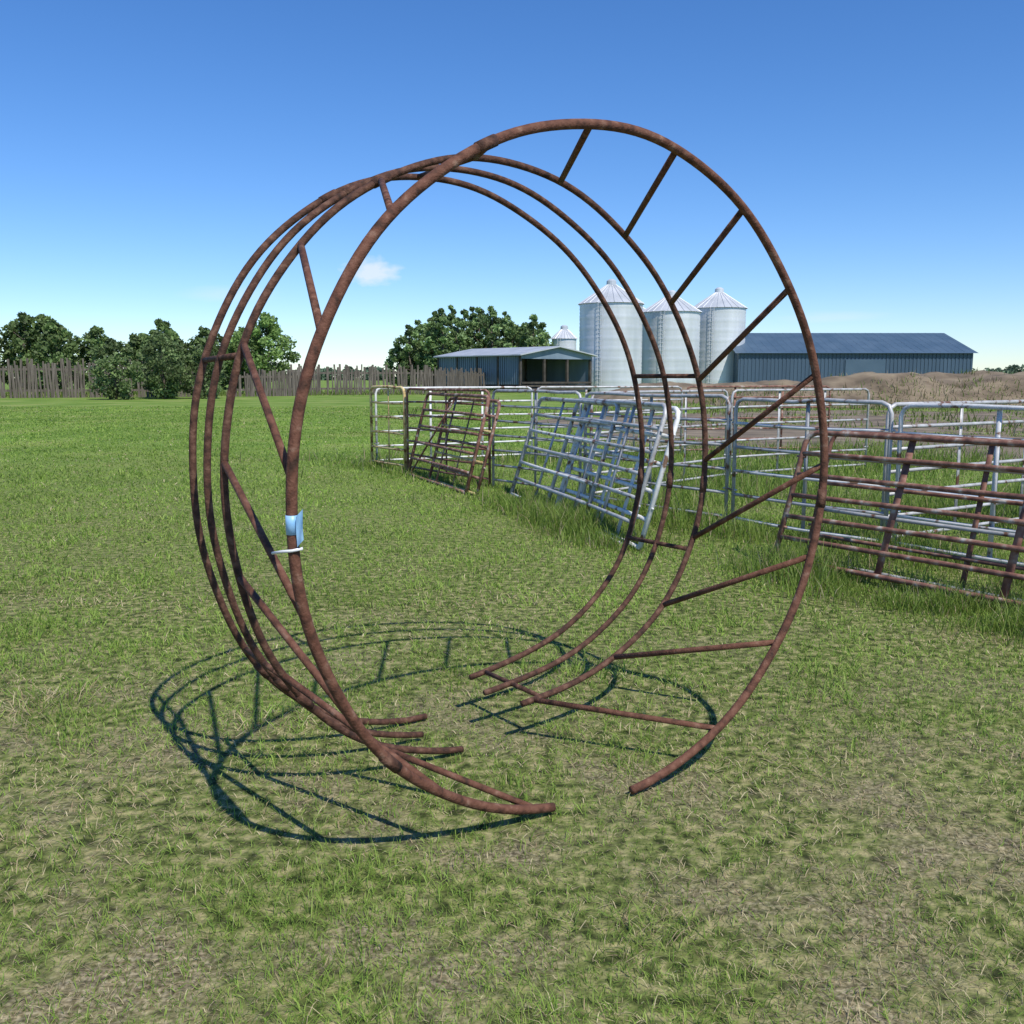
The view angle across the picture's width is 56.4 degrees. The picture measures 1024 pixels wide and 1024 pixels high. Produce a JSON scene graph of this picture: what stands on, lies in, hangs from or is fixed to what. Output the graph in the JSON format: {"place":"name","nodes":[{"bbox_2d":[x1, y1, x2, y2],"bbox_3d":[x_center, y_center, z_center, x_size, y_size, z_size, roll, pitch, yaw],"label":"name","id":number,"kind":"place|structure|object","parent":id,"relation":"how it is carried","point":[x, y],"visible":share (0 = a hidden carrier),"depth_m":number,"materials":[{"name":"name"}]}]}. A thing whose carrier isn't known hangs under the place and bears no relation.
{"place":"outdoors","nodes":[
{"label":"outdoors","id":0,"kind":"place"},
{"bbox_2d":[0,378,1023,1023],"bbox_3d":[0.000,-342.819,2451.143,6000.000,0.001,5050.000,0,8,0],"label":"ground","id":1,"kind":"structure","parent":0,"point":[684,840],"depth_m":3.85,"materials":[{"name":"green plant"}]},
{"bbox_2d":[0,358,207,397],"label":"windbreak fence","id":2,"kind":"object","parent":1,"relation":"on","point":[66,372],"visible":0.41,"depth_m":78.80,"materials":[{"name":"grey wood"}]},
{"bbox_2d":[86,338,146,399],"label":"willow shrub","id":3,"kind":"object","parent":1,"relation":"on","point":[119,388],"visible":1,"depth_m":71.65,"materials":[{"name":"green plant"}]},
{"bbox_2d":[0,311,250,392],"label":"tree line","id":4,"kind":"object","parent":1,"relation":"on","point":[45,338],"visible":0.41,"depth_m":96.74,"materials":[{"name":"green plant"}]},
{"bbox_2d":[138,330,186,396],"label":"willow shrub","id":5,"kind":"object","parent":1,"relation":"on","point":[155,332],"visible":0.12,"depth_m":77.67,"materials":[{"name":"green plant"}]},
{"bbox_2d":[139,333,187,398],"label":"willow shrub","id":6,"kind":"object","parent":1,"relation":"on","point":[169,380],"visible":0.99,"depth_m":73.62,"materials":[{"name":"green plant"}]},
{"bbox_2d":[175,344,229,398],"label":"willow shrub","id":7,"kind":"object","parent":1,"relation":"on","point":[192,366],"visible":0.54,"depth_m":75.37,"materials":[{"name":"green plant"}]},
{"bbox_2d":[224,327,263,388],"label":"tree","id":8,"kind":"object","parent":1,"relation":"on","point":[237,336],"visible":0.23,"depth_m":97.77,"materials":[{"name":"green plant"}]},
{"bbox_2d":[0,387,494,397],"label":"fence row weeds","id":9,"kind":"object","parent":1,"relation":"on","point":[87,393],"visible":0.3,"depth_m":91.36,"materials":[{"name":"brown plant"}]},
{"bbox_2d":[233,312,300,392],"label":"tree","id":10,"kind":"object","parent":1,"relation":"on","point":[273,330],"visible":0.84,"depth_m":95.90,"materials":[{"name":"green plant"}]},
{"bbox_2d":[235,369,298,396],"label":"windbreak fence","id":11,"kind":"object","parent":1,"relation":"on","point":[279,387],"visible":0.65,"depth_m":85.64,"materials":[{"name":"grey wood"}]},
{"bbox_2d":[290,364,431,394],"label":"windbreak fence","id":12,"kind":"object","parent":1,"relation":"on","point":[424,378],"visible":0.69,"depth_m":93.15,"materials":[{"name":"grey wood"}]},
{"bbox_2d":[369,385,406,470],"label":"livestock panel","id":13,"kind":"object","parent":1,"relation":"on","point":[389,432],"visible":0.98,"depth_m":17.16,"materials":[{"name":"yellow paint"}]},
{"bbox_2d":[406,392,489,493],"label":"farm gate","id":14,"kind":"structure","parent":1,"relation":"on","point":[448,429],"depth_m":14.92,"materials":[{"name":"brown metal"}]},
{"bbox_2d":[406,388,490,485],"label":"livestock panel","id":15,"kind":"object","parent":1,"relation":"on","point":[445,402],"visible":0.77,"depth_m":15.47,"materials":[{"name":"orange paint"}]},
{"bbox_2d":[374,386,533,460],"bbox_3d":[-1.062,-1.702,18.566,3.402,1.462,0.044,-4,9,-28],"label":"livestock panel","id":16,"kind":"object","parent":1,"relation":"on","point":[482,442],"visible":0.5,"depth_m":18.59,"materials":[{"name":"white paint"}]},
{"bbox_2d":[428,367,494,392],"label":"windbreak fence","id":17,"kind":"object","parent":1,"relation":"on","point":[470,378],"visible":0.5,"depth_m":101.42,"materials":[{"name":"grey wood"}]},
{"bbox_2d":[428,397,500,495],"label":"farm gate","id":18,"kind":"structure","parent":1,"relation":"on","point":[491,432],"depth_m":14.22,"materials":[{"name":"brown metal"}]},
{"bbox_2d":[383,304,553,386],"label":"tree line","id":19,"kind":"object","parent":1,"relation":"on","point":[435,338],"visible":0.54,"depth_m":158.91,"materials":[{"name":"green plant"}]},
{"bbox_2d":[189,119,827,813],"bbox_3d":[-0.003,-0.185,3.990,2.564,2.539,1.304,-6,10,-36],"label":"bale feeder","id":20,"kind":"object","parent":1,"relation":"on","point":[349,723],"visible":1,"depth_m":3.75,"materials":[{"name":"brown metal"}]},
{"bbox_2d":[1,364,1023,380],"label":"tree line","id":21,"kind":"object","parent":1,"relation":"on","point":[1012,369],"visible":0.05,"depth_m":563.07,"materials":[{"name":"green plant"}]},
{"bbox_2d":[433,346,597,392],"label":"pole shed","id":22,"kind":"structure","parent":1,"relation":"on","point":[534,368],"depth_m":108.89,"materials":[{"name":"metal"}]},
{"bbox_2d":[491,389,581,498],"bbox_3d":[0.315,-0.997,13.542,0.049,1.466,2.190,-5,10,-34],"label":"livestock panel","id":23,"kind":"object","parent":1,"relation":"on","point":[535,407],"visible":0.72,"depth_m":13.58,"materials":[{"name":"silver metal"}]},
{"bbox_2d":[551,325,577,349],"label":"grain bin","id":24,"kind":"object","parent":1,"relation":"on","point":[563,336],"visible":0.24,"depth_m":156.11,"materials":[{"name":"metal"}]},
{"bbox_2d":[510,397,619,517],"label":"farm gate","id":25,"kind":"structure","parent":1,"relation":"on","point":[554,434],"depth_m":11.84,"materials":[{"name":"silver metal"}]},
{"bbox_2d":[546,397,666,547],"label":"farm gate","id":26,"kind":"structure","parent":1,"relation":"on","point":[623,446],"depth_m":10.22,"materials":[{"name":"silver metal"}]},
{"bbox_2d":[537,386,683,457],"bbox_3d":[2.048,-1.880,19.836,3.347,1.462,0.052,-3,8,-18],"label":"livestock panel","id":27,"kind":"object","parent":1,"relation":"on","point":[680,424],"visible":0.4,"depth_m":19.86,"materials":[{"name":"silver metal"}]},
{"bbox_2d":[578,279,643,390],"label":"grain bin","id":28,"kind":"object","parent":1,"relation":"on","point":[599,336],"visible":0.74,"depth_m":115.03,"materials":[{"name":"metal"}]},
{"bbox_2d":[554,404,680,549],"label":"farm gate","id":29,"kind":"structure","parent":1,"relation":"on","point":[631,484],"depth_m":9.96,"materials":[{"name":"silver metal"}]},
{"bbox_2d":[240,435,1023,647],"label":"tall grass","id":30,"kind":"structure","parent":1,"relation":"on","point":[565,518],"depth_m":10.31,"materials":[{"name":"green plant"}]},
{"bbox_2d":[583,392,731,516],"bbox_3d":[1.668,-0.715,11.579,0.053,1.453,2.591,-5,10,-34],"label":"livestock panel","id":31,"kind":"object","parent":1,"relation":"on","point":[728,420],"visible":0.68,"depth_m":11.13,"materials":[{"name":"silver metal"}]},
{"bbox_2d":[589,389,728,493],"bbox_3d":[2.221,-1.044,13.920,0.047,1.453,3.556,7,11,42],"label":"livestock panel","id":32,"kind":"object","parent":1,"relation":"on","point":[685,426],"visible":0.51,"depth_m":14.21,"materials":[{"name":"silver metal"}]},
{"bbox_2d":[641,290,701,383],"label":"grain bin","id":33,"kind":"object","parent":1,"relation":"on","point":[662,322],"visible":0.73,"depth_m":121.06,"materials":[{"name":"metal"}]},
{"bbox_2d":[594,380,799,403],"bbox_3d":[14.000,-8.297,65.483,18.000,1.545,8.000,0,8,0],"label":"dirt mound","id":34,"kind":"object","parent":1,"relation":"on","point":[683,386],"visible":0.34,"depth_m":63.88,"materials":[{"name":"brown soil"}]},
{"bbox_2d":[386,390,1023,436],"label":"pasture weeds","id":35,"kind":"object","parent":1,"relation":"on","point":[877,410],"visible":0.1,"depth_m":41.59,"materials":[{"name":"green plant"}]},
{"bbox_2d":[694,287,747,383],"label":"grain bin","id":36,"kind":"object","parent":1,"relation":"on","point":[722,321],"visible":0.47,"depth_m":126.92,"materials":[{"name":"metal"}]},
{"bbox_2d":[729,388,869,476],"bbox_3d":[4.898,-1.353,16.122,3.366,1.452,0.050,-5,9,-31],"label":"livestock panel","id":37,"kind":"object","parent":1,"relation":"on","point":[778,422],"visible":0.73,"depth_m":15.91,"materials":[{"name":"silver metal"}]},
{"bbox_2d":[730,397,895,541],"bbox_3d":[2.972,-0.442,9.704,0.053,1.434,1.990,-5,10,-34],"label":"livestock panel","id":38,"kind":"object","parent":1,"relation":"on","point":[807,428],"visible":0.69,"depth_m":9.71,"materials":[{"name":"silver metal"}]},
{"bbox_2d":[733,333,977,382],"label":"steel machine shed","id":39,"kind":"structure","parent":1,"relation":"on","point":[775,356],"depth_m":124.66,"materials":[{"name":"blue metal"}]},
{"bbox_2d":[845,359,885,375],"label":"sliding doors","id":40,"kind":"structure","parent":39,"relation":"in","point":[851,365],"depth_m":124.39,"materials":[{"name":"blue metal"}]},
{"bbox_2d":[705,370,1023,407],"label":"dirt mound","id":41,"kind":"object","parent":1,"relation":"on","point":[853,380],"visible":0.58,"depth_m":54.19,"materials":[{"name":"brown soil"}]},
{"bbox_2d":[705,367,1023,409],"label":"dry weeds","id":42,"kind":"object","parent":1,"relation":"on","point":[714,400],"visible":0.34,"depth_m":53.67,"materials":[{"name":"beige plant"}]},
{"bbox_2d":[772,430,1023,606],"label":"farm gate","id":43,"kind":"structure","parent":1,"relation":"on","point":[1015,548],"depth_m":7.48,"materials":[{"name":"brown metal"}]},
{"bbox_2d":[804,430,1023,601],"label":"farm gate","id":44,"kind":"structure","parent":1,"relation":"on","point":[974,530],"depth_m":7.58,"materials":[{"name":"brown metal"}]},
{"bbox_2d":[879,400,1023,537],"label":"livestock panel","id":45,"kind":"object","parent":1,"relation":"on","point":[961,424],"visible":0.51,"depth_m":9.67,"materials":[{"name":"silver metal"}]},
{"bbox_2d":[892,403,1023,565],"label":"livestock panel","id":46,"kind":"object","parent":1,"relation":"on","point":[999,408],"visible":0.48,"depth_m":8.27,"materials":[{"name":"white paint"}]},
{"bbox_2d":[0,0,1023,376],"label":"sky","id":47,"kind":"structure","parent":0,"point":[149,149],"materials":[{"name":"blue"}]},
{"bbox_2d":[525,410,1023,464],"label":"corral soil","id":48,"kind":"structure","parent":0,"point":[761,433],"depth_m":31.26,"materials":[{"name":"brown soil"}]},
{"bbox_2d":[683,385,830,450],"bbox_3d":[5.349,-2.006,20.726,3.486,1.464,0.049,-2,8,-13],"label":"livestock panel","id":49,"kind":"object","parent":48,"relation":"on","point":[781,417],"visible":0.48,"depth_m":20.70,"materials":[{"name":"weathered silver paint"}]}
]}

